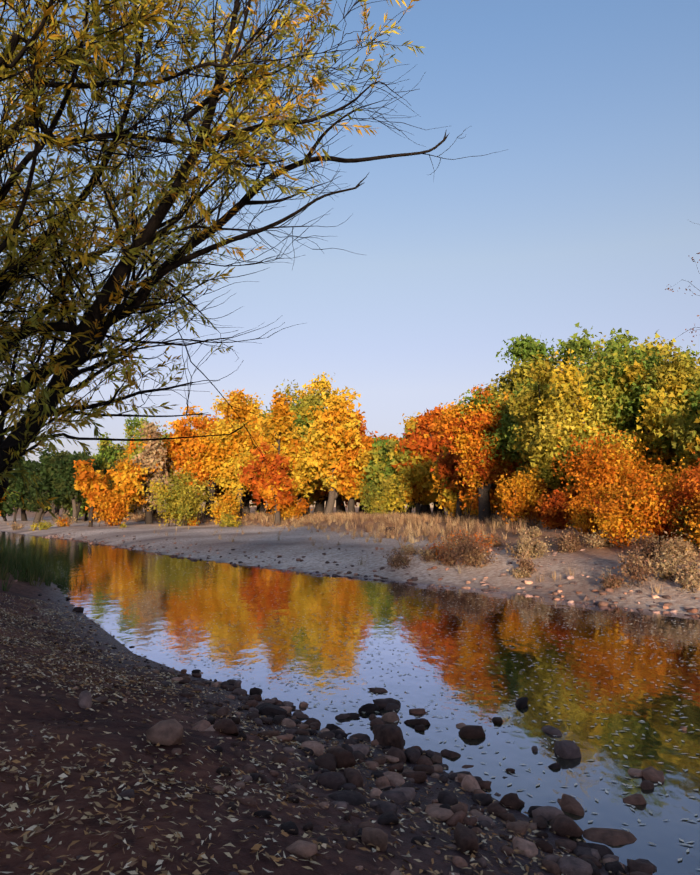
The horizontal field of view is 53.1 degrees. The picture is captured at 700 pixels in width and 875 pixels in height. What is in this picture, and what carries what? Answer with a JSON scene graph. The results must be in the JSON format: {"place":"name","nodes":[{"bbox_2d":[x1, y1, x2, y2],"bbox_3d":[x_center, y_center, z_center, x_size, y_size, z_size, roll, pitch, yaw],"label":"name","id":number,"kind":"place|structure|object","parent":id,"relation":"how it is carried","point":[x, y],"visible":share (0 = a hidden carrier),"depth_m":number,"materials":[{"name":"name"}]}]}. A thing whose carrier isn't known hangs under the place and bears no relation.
{"place":"outdoors","nodes":[
{"label":"outdoors","id":0,"kind":"place"},
{"bbox_2d":[0,531,699,874],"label":"river water","id":1,"kind":"structure","parent":0,"point":[677,805],"depth_m":9.40,"materials":[{"name":"blue liquid"}]},
{"bbox_2d":[48,560,699,869],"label":"floating leaves","id":2,"kind":"object","parent":1,"relation":"on","point":[639,820],"visible":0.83,"depth_m":8.52,"materials":[{"name":"beige plant"}]},
{"bbox_2d":[0,507,699,874],"bbox_3d":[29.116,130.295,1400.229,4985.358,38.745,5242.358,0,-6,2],"label":"ground","id":3,"kind":"structure","parent":0,"point":[294,543],"depth_m":4.69,"materials":[{"name":"brown soil"}]},
{"bbox_2d":[0,0,507,519],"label":"willow tree","id":4,"kind":"object","parent":3,"relation":"on","point":[152,228],"visible":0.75,"depth_m":5.64,"materials":[{"name":"brown plant"}]},
{"bbox_2d":[0,593,656,874],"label":"fallen leaves","id":5,"kind":"object","parent":3,"relation":"on","point":[255,847],"visible":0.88,"depth_m":3.89,"materials":[{"name":"beige plant"}]},
{"bbox_2d":[0,511,662,593],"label":"grass tufts","id":6,"kind":"object","parent":3,"relation":"on","point":[22,564],"visible":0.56,"depth_m":35.93,"materials":[{"name":"beige plant"}]},
{"bbox_2d":[0,527,699,874],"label":"river rocks","id":7,"kind":"object","parent":3,"relation":"on","point":[389,738],"visible":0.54,"depth_m":4.79,"materials":[{"name":"grey stone"}]},
{"bbox_2d":[0,0,699,507],"label":"sky","id":8,"kind":"structure","parent":0,"point":[592,200],"materials":[{"name":"blue"}]}
]}

